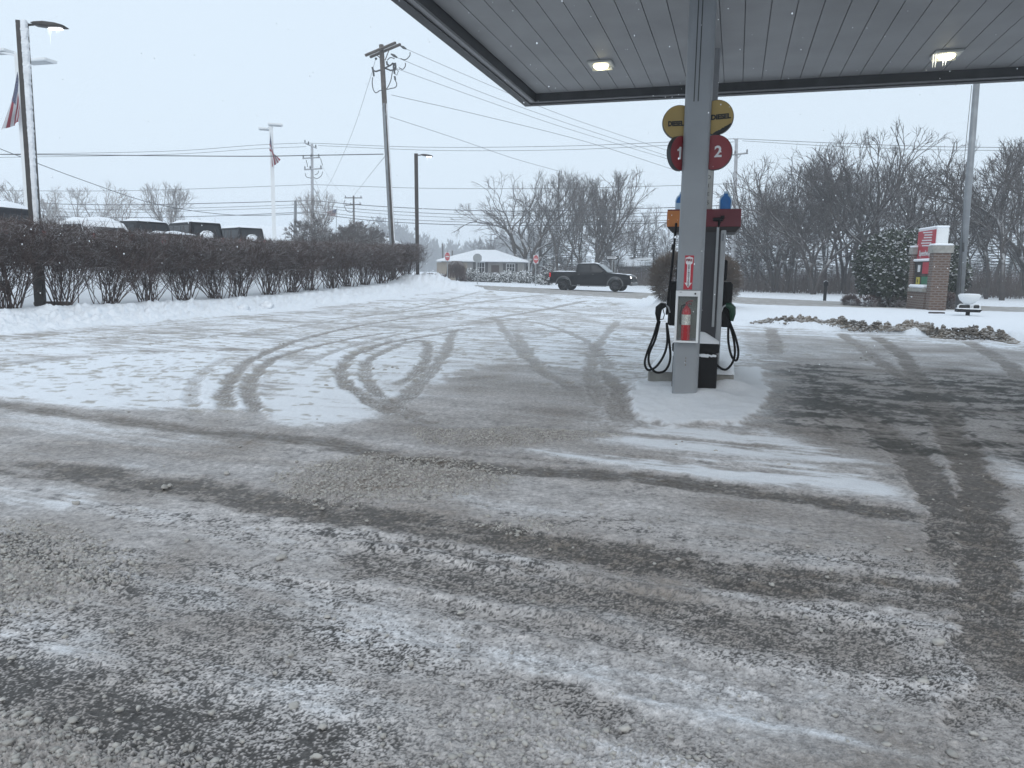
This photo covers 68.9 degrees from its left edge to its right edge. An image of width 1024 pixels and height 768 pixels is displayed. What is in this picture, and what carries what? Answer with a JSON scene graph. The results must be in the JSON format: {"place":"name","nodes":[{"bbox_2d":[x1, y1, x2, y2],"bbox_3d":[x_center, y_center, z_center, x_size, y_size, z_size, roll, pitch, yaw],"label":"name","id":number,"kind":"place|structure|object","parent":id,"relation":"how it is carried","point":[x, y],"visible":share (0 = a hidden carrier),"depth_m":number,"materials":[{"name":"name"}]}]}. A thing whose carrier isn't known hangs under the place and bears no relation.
{"place":"outdoors","nodes":[
{"label":"outdoors","id":0,"kind":"place"},
{"bbox_2d":[1,0,1021,366],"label":"snowflakes","id":1,"kind":"object","parent":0,"point":[507,198],"visible":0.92,"depth_m":5.51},
{"bbox_2d":[0,287,1023,767],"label":"parking lot","id":2,"kind":"structure","parent":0,"point":[250,397],"depth_m":4.60,"materials":[{"name":"snow"}]},
{"bbox_2d":[0,426,714,767],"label":"slush crumbs","id":3,"kind":"object","parent":2,"relation":"on","point":[117,748],"visible":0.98,"depth_m":4.21,"materials":[{"name":"snow"}]},
{"bbox_2d":[0,343,1023,767],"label":"slush clods","id":4,"kind":"object","parent":2,"relation":"on","point":[472,709],"visible":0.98,"depth_m":2.99,"materials":[{"name":"snow"}]},
{"bbox_2d":[648,348,734,380],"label":"pump island","id":5,"kind":"structure","parent":2,"relation":"on","point":[725,359],"depth_m":11.20,"materials":[{"name":"concrete"}]},
{"bbox_2d":[644,191,741,373],"bbox_3d":[2.752,-1.503,11.160,1.346,2.629,1.244,3,9,15],"label":"fuel pump","id":6,"kind":"object","parent":5,"relation":"on","point":[718,311],"visible":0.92,"depth_m":10.87,"materials":[{"name":"black plastic"}]},
{"bbox_2d":[672,0,716,393],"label":"canopy column","id":7,"kind":"structure","parent":2,"relation":"on","point":[698,102],"depth_m":9.33,"materials":[{"name":"metal"}]},
{"bbox_2d":[662,105,684,138],"bbox_3d":[2.032,-3.293,9.408,0.270,0.416,0.069,1,9,3],"label":"diesel sign","id":8,"kind":"object","parent":7,"relation":"attached to","point":[673,122],"visible":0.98,"depth_m":9.38,"materials":[{"name":"yellow"}]},
{"bbox_2d":[667,136,682,170],"bbox_3d":[2.058,-2.900,9.373,0.276,0.424,0.070,-6,11,-38],"label":"pump number sign","id":9,"kind":"object","parent":7,"relation":"attached to","point":[675,149],"visible":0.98,"depth_m":9.34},
{"bbox_2d":[674,290,700,342],"bbox_3d":[2.240,-0.861,9.547,0.300,0.658,0.142,3,9,15],"label":"extinguisher cabinet","id":10,"kind":"object","parent":7,"relation":"attached to","point":[683,297],"visible":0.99,"depth_m":9.57,"materials":[{"name":"metal"}]},
{"bbox_2d":[680,300,692,340],"bbox_3d":[2.233,-0.816,9.558,0.142,0.514,0.118,9,12,42],"label":"fire extinguisher","id":11,"kind":"object","parent":10,"relation":"in","point":[685,319],"visible":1,"depth_m":9.53,"materials":[{"name":"metal"}]},
{"bbox_2d":[683,255,693,289],"bbox_3d":[2.255,-1.423,9.530,0.115,0.430,0.008,3,9,15],"label":"extinguisher sticker","id":12,"kind":"object","parent":7,"relation":"attached to","point":[688,270],"visible":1,"depth_m":9.53,"materials":[{"name":"red"}]},
{"bbox_2d":[391,0,1023,106],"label":"canopy","id":13,"kind":"object","parent":7,"relation":"on","point":[814,46],"visible":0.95,"depth_m":11.23,"materials":[{"name":"metal"}]},
{"bbox_2d":[587,59,614,71],"bbox_3d":[1.477,-5.277,12.393,0.400,0.100,0.400,3,9,16],"label":"canopy light","id":14,"kind":"object","parent":13,"relation":"attached to","point":[602,65],"visible":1,"depth_m":12.32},
{"bbox_2d":[929,48,964,67],"bbox_3d":[6.732,-5.019,11.595,0.411,0.235,0.400,3,9,16],"label":"canopy light","id":15,"kind":"object","parent":13,"relation":"attached to","point":[942,55],"visible":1,"depth_m":11.51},
{"bbox_2d":[708,135,732,170],"bbox_3d":[2.607,-2.891,9.318,0.278,0.428,0.069,4,9,22],"label":"pump number sign","id":16,"kind":"object","parent":7,"relation":"attached to","point":[720,152],"visible":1,"depth_m":9.30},
{"bbox_2d":[710,100,733,134],"bbox_3d":[2.611,-3.308,9.261,0.271,0.416,0.069,4,9,20],"label":"diesel sign","id":17,"kind":"object","parent":7,"relation":"attached to","point":[722,116],"visible":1,"depth_m":9.24,"materials":[{"name":"yellow"}]},
{"bbox_2d":[671,332,719,388],"bbox_3d":[2.559,-0.305,10.426,0.630,0.848,0.435,3,9,15],"label":"trash can","id":18,"kind":"object","parent":2,"relation":"on","point":[708,358],"visible":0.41,"depth_m":10.19,"materials":[{"name":"black plastic"}]},
{"bbox_2d":[707,48,719,208],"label":"canopy column","id":19,"kind":"structure","parent":2,"relation":"on","point":[714,97],"depth_m":11.61,"materials":[{"name":"grey"}]},
{"bbox_2d":[0,258,1023,341],"bbox_3d":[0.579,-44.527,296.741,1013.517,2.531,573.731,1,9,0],"label":"snowfield","id":20,"kind":"structure","parent":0,"point":[84,312],"depth_m":28.52,"materials":[{"name":"snow"}]},
{"bbox_2d":[0,201,43,246],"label":"parked suv","id":21,"kind":"object","parent":20,"relation":"on","point":[7,208],"visible":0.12,"depth_m":27.68,"materials":[{"name":"blue paint"}]},
{"bbox_2d":[0,48,56,207],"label":"light pole","id":22,"kind":"object","parent":20,"relation":"on","point":[36,61],"visible":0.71,"depth_m":38.33,"materials":[{"name":"metal"}]},
{"bbox_2d":[2,72,19,127],"bbox_3d":[-25.394,-14.316,37.737,1.065,2.829,0.321,1,9,0],"label":"flag","id":23,"kind":"object","parent":22,"relation":"hanging from","point":[12,118],"visible":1,"depth_m":37.75,"materials":[{"name":"fabric"}]},
{"bbox_2d":[0,181,64,225],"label":"bare tree","id":24,"kind":"object","parent":20,"relation":"on","point":[8,194],"visible":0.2,"depth_m":79.94,"materials":[{"name":"brown plant"}]},
{"bbox_2d":[0,210,74,308],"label":"hedge shrub","id":25,"kind":"object","parent":20,"relation":"on","point":[16,255],"visible":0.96,"depth_m":21.19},
{"bbox_2d":[15,19,68,305],"bbox_3d":[-13.733,-6.383,22.214,1.551,8.317,0.335,1,9,0],"label":"lamp pole","id":26,"kind":"object","parent":20,"relation":"on","point":[27,109],"visible":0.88,"depth_m":21.91,"materials":[{"name":"grey metal"}]},
{"bbox_2d":[2,211,119,305],"bbox_3d":[-13.838,-3.787,22.744,3.143,3.108,3.571,-1,9,-11],"label":"hedge shrub","id":27,"kind":"object","parent":20,"relation":"on","point":[66,256],"visible":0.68,"depth_m":22.79,"materials":[{"name":"plant"}]},
{"bbox_2d":[54,217,128,249],"bbox_3d":[-18.701,-6.314,32.448,4.535,1.796,1.910,6,10,30],"label":"parked suv","id":28,"kind":"object","parent":20,"relation":"on","point":[99,220],"visible":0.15,"depth_m":31.37,"materials":[{"name":"paint"}]},
{"bbox_2d":[40,180,146,222],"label":"bare tree","id":29,"kind":"object","parent":20,"relation":"on","point":[57,210],"visible":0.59,"depth_m":82.22,"materials":[{"name":"brown plant"}]},
{"bbox_2d":[65,219,171,303],"bbox_3d":[-13.305,-3.995,24.698,3.892,2.943,3.073,-7,11,-41],"label":"hedge shrub","id":30,"kind":"object","parent":20,"relation":"on","point":[121,261],"visible":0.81,"depth_m":24.50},
{"bbox_2d":[108,225,196,301],"bbox_3d":[-12.743,-4.240,26.278,2.737,2.976,3.611,3,9,17],"label":"hedge shrub","id":31,"kind":"object","parent":20,"relation":"on","point":[166,243],"visible":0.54,"depth_m":26.18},
{"bbox_2d":[119,218,200,245],"bbox_3d":[-16.839,-6.457,33.934,6.160,2.064,2.380,6,10,30],"label":"pickup truck","id":32,"kind":"object","parent":20,"relation":"on","point":[143,223],"visible":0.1,"depth_m":33.10,"materials":[{"name":"grey paint"}]},
{"bbox_2d":[137,182,197,223],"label":"bare tree","id":33,"kind":"object","parent":20,"relation":"on","point":[168,214],"visible":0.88,"depth_m":81.94,"materials":[{"name":"brown plant"}]},
{"bbox_2d":[154,224,225,300],"bbox_3d":[-12.332,-4.507,28.037,3.143,2.977,3.571,-1,9,-11],"label":"hedge shrub","id":34,"kind":"object","parent":20,"relation":"on","point":[193,262],"visible":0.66,"depth_m":27.83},
{"bbox_2d":[168,219,222,238],"bbox_3d":[-17.400,-7.773,40.217,4.918,2.013,1.910,8,12,41],"label":"parked suv","id":35,"kind":"object","parent":20,"relation":"on","point":[207,226],"visible":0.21,"depth_m":38.77,"materials":[{"name":"black paint"}]},
{"bbox_2d":[178,228,255,298],"bbox_3d":[-11.810,-4.667,29.470,3.892,2.849,3.073,-7,11,-41],"label":"hedge shrub","id":36,"kind":"object","parent":20,"relation":"on","point":[228,260],"visible":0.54,"depth_m":29.48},
{"bbox_2d":[203,229,277,296],"bbox_3d":[-11.605,-4.991,31.248,2.737,2.917,3.610,3,9,17],"label":"hedge shrub","id":37,"kind":"object","parent":20,"relation":"on","point":[240,279],"visible":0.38,"depth_m":31.20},
{"bbox_2d":[222,225,263,245],"bbox_3d":[-18.110,-9.354,49.082,4.718,2.013,1.910,8,12,41],"label":"parked suv","id":38,"kind":"object","parent":20,"relation":"on","point":[253,232],"visible":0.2,"depth_m":47.66,"materials":[{"name":"black paint"}]},
{"bbox_2d":[221,225,309,246],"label":"building","id":39,"kind":"structure","parent":20,"relation":"on","point":[267,232],"depth_m":88.81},
{"bbox_2d":[258,123,282,239],"bbox_3d":[-19.372,-15.487,60.400,1.225,10.538,4.421,-4,10,-30],"label":"light pole","id":40,"kind":"object","parent":20,"relation":"on","point":[270,127],"visible":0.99,"depth_m":60.22,"materials":[{"name":"metal"}]},
{"bbox_2d":[240,232,301,294],"bbox_3d":[-10.735,-5.279,32.848,3.143,2.936,3.571,-1,9,-11],"label":"hedge shrub","id":41,"kind":"object","parent":20,"relation":"on","point":[275,259],"visible":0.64,"depth_m":32.87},
{"bbox_2d":[273,236,331,292],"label":"hedge shrub","id":42,"kind":"object","parent":20,"relation":"on","point":[299,263],"visible":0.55,"depth_m":34.64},
{"bbox_2d":[302,140,322,221],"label":"utility pole","id":43,"kind":"object","parent":20,"relation":"on","point":[312,169],"visible":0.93,"depth_m":82.13,"materials":[{"name":"brown wood"}]},
{"bbox_2d":[313,183,732,188],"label":"overhead wire","id":44,"kind":"object","parent":43,"relation":"attached to","point":[505,188],"visible":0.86,"depth_m":77.90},
{"bbox_2d":[283,237,342,290],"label":"hedge shrub","id":45,"kind":"object","parent":20,"relation":"on","point":[312,285],"visible":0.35,"depth_m":36.29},
{"bbox_2d":[294,189,336,230],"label":"bare tree","id":46,"kind":"object","parent":20,"relation":"on","point":[312,200],"visible":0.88,"depth_m":79.40,"materials":[{"name":"brown plant"}]},
{"bbox_2d":[307,236,361,288],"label":"hedge shrub","id":47,"kind":"object","parent":20,"relation":"on","point":[341,248],"visible":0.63,"depth_m":37.89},
{"bbox_2d":[281,213,388,244],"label":"brushy tree","id":48,"kind":"object","parent":20,"relation":"on","point":[318,233],"visible":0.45,"depth_m":67.43,"materials":[{"name":"brown plant"}]},
{"bbox_2d":[322,238,375,286],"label":"hedge shrub","id":49,"kind":"object","parent":20,"relation":"on","point":[360,260],"visible":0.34,"depth_m":39.55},
{"bbox_2d":[328,220,388,246],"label":"brushy tree","id":50,"kind":"object","parent":20,"relation":"on","point":[371,230],"visible":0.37,"depth_m":67.14,"materials":[{"name":"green plant"}]},
{"bbox_2d":[344,242,389,284],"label":"hedge shrub","id":51,"kind":"object","parent":20,"relation":"on","point":[373,265],"visible":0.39,"depth_m":41.25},
{"bbox_2d":[358,237,407,283],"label":"hedge shrub","id":52,"kind":"object","parent":20,"relation":"on","point":[389,260],"visible":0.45,"depth_m":43.01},
{"bbox_2d":[365,41,410,274],"bbox_3d":[-8.005,-14.275,48.474,2.856,15.303,1.288,-1,9,-11],"label":"utility pole","id":53,"kind":"object","parent":20,"relation":"on","point":[382,49],"visible":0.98,"depth_m":47.79,"materials":[{"name":"brown wood"}]},
{"bbox_2d":[0,154,382,156],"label":"overhead wire","id":54,"kind":"object","parent":53,"relation":"attached to","point":[203,156],"visible":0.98,"depth_m":49.19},
{"bbox_2d":[374,239,419,280],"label":"hedge shrub","id":55,"kind":"object","parent":20,"relation":"on","point":[405,258],"visible":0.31,"depth_m":44.73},
{"bbox_2d":[388,242,432,275],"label":"hedge shrub","id":56,"kind":"object","parent":20,"relation":"on","point":[414,252],"visible":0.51,"depth_m":46.18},
{"bbox_2d":[414,153,432,274],"bbox_3d":[-5.614,-10.491,47.475,1.190,8.025,0.320,1,9,0],"label":"lamp pole","id":57,"kind":"object","parent":20,"relation":"on","point":[416,155],"visible":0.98,"depth_m":47.20,"materials":[{"name":"brown metal"}]},
{"bbox_2d":[446,261,466,280],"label":"weeping tree","id":58,"kind":"object","parent":20,"relation":"on","point":[458,268],"visible":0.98,"depth_m":74.65,"materials":[{"name":"brown plant"}]},
{"bbox_2d":[436,250,530,281],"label":"house","id":59,"kind":"structure","parent":20,"relation":"on","point":[494,261],"depth_m":82.99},
{"bbox_2d":[450,167,601,278],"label":"bare tree","id":60,"kind":"object","parent":20,"relation":"on","point":[509,231],"visible":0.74,"depth_m":89.95,"materials":[{"name":"brown plant"}]},
{"bbox_2d":[503,169,605,270],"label":"bare tree","id":61,"kind":"object","parent":20,"relation":"on","point":[577,230],"visible":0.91,"depth_m":85.76,"materials":[{"name":"brown plant"}]},
{"bbox_2d":[537,167,596,262],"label":"bare tree","id":62,"kind":"object","parent":20,"relation":"on","point":[569,236],"visible":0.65,"depth_m":87.84,"materials":[{"name":"brown plant"}]},
{"bbox_2d":[563,175,634,272],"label":"bare tree","id":63,"kind":"object","parent":20,"relation":"on","point":[587,227],"visible":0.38,"depth_m":90.45,"materials":[{"name":"brown plant"}]},
{"bbox_2d":[573,166,656,262],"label":"bare tree","id":64,"kind":"object","parent":20,"relation":"on","point":[615,202],"visible":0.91,"depth_m":85.92,"materials":[{"name":"brown plant"}]},
{"bbox_2d":[615,258,654,281],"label":"house","id":65,"kind":"structure","parent":20,"relation":"on","point":[629,261],"depth_m":99.31,"materials":[{"name":"grey"}]},
{"bbox_2d":[612,205,666,257],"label":"bare tree","id":66,"kind":"object","parent":20,"relation":"on","point":[655,223],"visible":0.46,"depth_m":116.60,"materials":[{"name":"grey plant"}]},
{"bbox_2d":[633,231,662,282],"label":"conifer tree","id":67,"kind":"object","parent":20,"relation":"on","point":[651,253],"visible":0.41,"depth_m":96.40,"materials":[{"name":"green plant"}]},
{"bbox_2d":[645,248,677,301],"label":"round shrub","id":68,"kind":"object","parent":20,"relation":"on","point":[659,272],"visible":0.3,"depth_m":32.29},
{"bbox_2d":[644,221,678,257],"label":"bare tree","id":69,"kind":"object","parent":20,"relation":"on","point":[662,231],"visible":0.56,"depth_m":97.85,"materials":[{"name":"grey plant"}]},
{"bbox_2d":[335,216,1023,276],"bbox_3d":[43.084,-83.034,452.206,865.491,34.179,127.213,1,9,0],"label":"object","id":70,"kind":"object","parent":20,"relation":"on","point":[402,234],"visible":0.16,"depth_m":405.95,"materials":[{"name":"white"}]},
{"bbox_2d":[724,250,745,300],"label":"round shrub","id":71,"kind":"object","parent":20,"relation":"on","point":[733,276],"visible":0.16,"depth_m":32.04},
{"bbox_2d":[731,138,747,259],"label":"utility pole","id":72,"kind":"object","parent":20,"relation":"on","point":[736,154],"visible":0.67,"depth_m":71.61,"materials":[{"name":"brown wood"}]},
{"bbox_2d":[315,213,666,225],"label":"overhead wire","id":73,"kind":"object","parent":72,"relation":"attached to","point":[502,225],"visible":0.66,"depth_m":78.01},
{"bbox_2d":[320,201,732,211],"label":"overhead wire","id":74,"kind":"object","parent":72,"relation":"attached to","point":[511,211],"visible":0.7,"depth_m":77.73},
{"bbox_2d":[716,193,792,289],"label":"bare tree","id":75,"kind":"object","parent":20,"relation":"on","point":[730,236],"visible":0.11,"depth_m":79.64,"materials":[{"name":"brown plant"}]},
{"bbox_2d":[738,186,805,288],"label":"bare tree","id":76,"kind":"object","parent":20,"relation":"on","point":[744,200],"visible":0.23,"depth_m":73.26,"materials":[{"name":"brown plant"}]},
{"bbox_2d":[536,255,1023,298],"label":"undergrowth","id":77,"kind":"object","parent":20,"relation":"on","point":[1014,290],"visible":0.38,"depth_m":68.77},
{"bbox_2d":[717,205,850,284],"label":"bare tree","id":78,"kind":"object","parent":20,"relation":"on","point":[752,262],"visible":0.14,"depth_m":75.81,"materials":[{"name":"brown plant"}]},
{"bbox_2d":[736,161,841,291],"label":"bare tree","id":79,"kind":"object","parent":20,"relation":"on","point":[792,256],"visible":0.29,"depth_m":70.91,"materials":[{"name":"brown plant"}]},
{"bbox_2d":[713,165,865,291],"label":"bare tree","id":80,"kind":"object","parent":20,"relation":"on","point":[766,260],"visible":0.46,"depth_m":67.55,"materials":[{"name":"brown plant"}]},
{"bbox_2d":[761,196,836,285],"bbox_3d":[24.836,-12.336,65.069,6.833,9.106,4.090,-1,9,-9],"label":"bare tree","id":81,"kind":"object","parent":20,"relation":"on","point":[819,237],"visible":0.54,"depth_m":64.70,"materials":[{"name":"brown plant"}]},
{"bbox_2d":[773,200,835,292],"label":"bare tree","id":82,"kind":"object","parent":20,"relation":"on","point":[796,269],"visible":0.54,"depth_m":66.04,"materials":[{"name":"brown plant"}]},
{"bbox_2d":[714,148,911,293],"bbox_3d":[25.597,-13.415,63.381,18.348,12.158,12.850,1,9,3],"label":"bare tree","id":83,"kind":"object","parent":20,"relation":"on","point":[812,288],"visible":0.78,"depth_m":62.36,"materials":[{"name":"brown plant"}]},
{"bbox_2d":[792,161,894,252],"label":"bare tree","id":84,"kind":"object","parent":20,"relation":"on","point":[851,198],"visible":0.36,"depth_m":65.38,"materials":[{"name":"brown plant"}]},
{"bbox_2d":[801,140,885,241],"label":"bare tree","id":85,"kind":"object","parent":20,"relation":"on","point":[834,157],"visible":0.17,"depth_m":90.83,"materials":[{"name":"brown plant"}]},
{"bbox_2d":[776,148,916,292],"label":"bare tree","id":86,"kind":"object","parent":20,"relation":"on","point":[844,272],"visible":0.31,"depth_m":66.27,"materials":[{"name":"brown plant"}]},
{"bbox_2d":[855,294,879,306],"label":"shrub","id":87,"kind":"object","parent":20,"relation":"on","point":[868,300],"visible":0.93,"depth_m":39.53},
{"bbox_2d":[834,145,922,293],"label":"bare tree","id":88,"kind":"object","parent":20,"relation":"on","point":[850,273],"visible":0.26,"depth_m":65.29,"materials":[{"name":"brown plant"}]},
{"bbox_2d":[777,115,980,255],"bbox_3d":[29.332,-14.332,60.851,15.228,14.716,9.527,5,10,27],"label":"bare tree","id":89,"kind":"object","parent":20,"relation":"on","point":[879,209],"visible":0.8,"depth_m":60.87,"materials":[{"name":"brown plant"}]},
{"bbox_2d":[850,229,917,306],"bbox_3d":[20.352,-6.108,40.122,3.573,4.418,3.394,-5,10,-34],"label":"evergreen shrub","id":90,"kind":"object","parent":20,"relation":"on","point":[882,270],"visible":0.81,"depth_m":39.15,"materials":[{"name":"green plant"}]},
{"bbox_2d":[750,314,1020,343],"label":"rock border","id":91,"kind":"structure","parent":20,"relation":"on","point":[973,332],"depth_m":21.32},
{"bbox_2d":[877,292,906,307],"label":"shrub","id":92,"kind":"object","parent":20,"relation":"on","point":[899,302],"visible":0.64,"depth_m":39.32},
{"bbox_2d":[865,154,941,245],"bbox_3d":[31.312,-12.840,60.190,5.344,11.807,8.929,5,10,27],"label":"bare tree","id":93,"kind":"object","parent":20,"relation":"on","point":[901,192],"visible":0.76,"depth_m":58.69,"materials":[{"name":"brown plant"}]},
{"bbox_2d":[858,153,957,228],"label":"bare tree","id":94,"kind":"object","parent":20,"relation":"on","point":[916,183],"visible":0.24,"depth_m":67.72,"materials":[{"name":"brown plant"}]},
{"bbox_2d":[906,226,953,310],"bbox_3d":[19.281,-5.319,34.643,0.955,3.847,3.120,2,9,10],"label":"station sign","id":95,"kind":"object","parent":20,"relation":"on","point":[927,288],"visible":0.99,"depth_m":33.57,"materials":[{"name":"brick"}]},
{"bbox_2d":[874,160,1023,263],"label":"bare tree","id":96,"kind":"object","parent":20,"relation":"on","point":[939,224],"visible":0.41,"depth_m":58.40,"materials":[{"name":"brown plant"}]},
{"bbox_2d":[905,165,1009,293],"bbox_3d":[33.914,-11.361,56.294,8.581,10.102,5.587,-5,11,-36],"label":"bare tree","id":97,"kind":"object","parent":20,"relation":"on","point":[954,214],"visible":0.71,"depth_m":55.54,"materials":[{"name":"brown plant"}]},
{"bbox_2d":[892,136,1023,291],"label":"bare tree","id":98,"kind":"object","parent":20,"relation":"on","point":[1018,252],"visible":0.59,"depth_m":56.09,"materials":[{"name":"brown plant"}]},
{"bbox_2d":[947,242,972,306],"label":"evergreen shrub","id":99,"kind":"object","parent":20,"relation":"on","point":[953,273],"visible":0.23,"depth_m":40.36,"materials":[{"name":"green plant"}]},
{"bbox_2d":[955,84,979,307],"bbox_3d":[20.866,-9.353,34.104,0.687,12.248,0.420,1,9,0],"label":"steel pole","id":100,"kind":"object","parent":20,"relation":"on","point":[967,195],"visible":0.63,"depth_m":34.14,"materials":[{"name":"metal"}]},
{"bbox_2d":[918,136,1023,300],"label":"bare tree","id":101,"kind":"object","parent":20,"relation":"on","point":[1002,267],"visible":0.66,"depth_m":55.35,"materials":[{"name":"brown plant"}]},
{"bbox_2d":[926,139,1023,298],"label":"bare tree","id":102,"kind":"object","parent":20,"relation":"on","point":[985,258],"visible":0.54,"depth_m":55.89,"materials":[{"name":"brown plant"}]},
{"bbox_2d":[971,220,1006,282],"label":"conifer tree","id":103,"kind":"object","parent":20,"relation":"on","point":[984,264],"visible":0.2,"depth_m":86.38,"materials":[{"name":"green plant"}]},
{"bbox_2d":[962,139,1023,292],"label":"bare tree","id":104,"kind":"object","parent":20,"relation":"on","point":[999,263],"visible":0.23,"depth_m":72.25,"materials":[{"name":"brown plant"}]},
{"bbox_2d":[972,145,1023,248],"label":"bare tree","id":105,"kind":"object","parent":20,"relation":"on","point":[1002,177],"visible":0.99,"depth_m":52.82,"materials":[{"name":"brown plant"}]},
{"bbox_2d":[0,0,1023,278],"label":"sky","id":106,"kind":"structure","parent":0,"point":[100,106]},
{"bbox_2d":[475,285,1023,311],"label":"road","id":107,"kind":"structure","parent":0,"point":[740,300],"depth_m":44.94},
{"bbox_2d":[547,262,637,291],"bbox_3d":[5.722,-7.610,52.958,6.160,1.982,2.380,4,9,21],"label":"pickup truck","id":108,"kind":"object","parent":107,"relation":"on","point":[594,274],"visible":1,"depth_m":52.15,"materials":[{"name":"black metal"}]},
{"bbox_2d":[955,294,981,315],"bbox_3d":[17.895,-3.095,29.245,0.860,0.882,0.680,4,9,20],"label":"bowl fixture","id":109,"kind":"object","parent":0,"point":[968,300],"visible":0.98,"depth_m":29.09,"materials":[{"name":"white plastic"}]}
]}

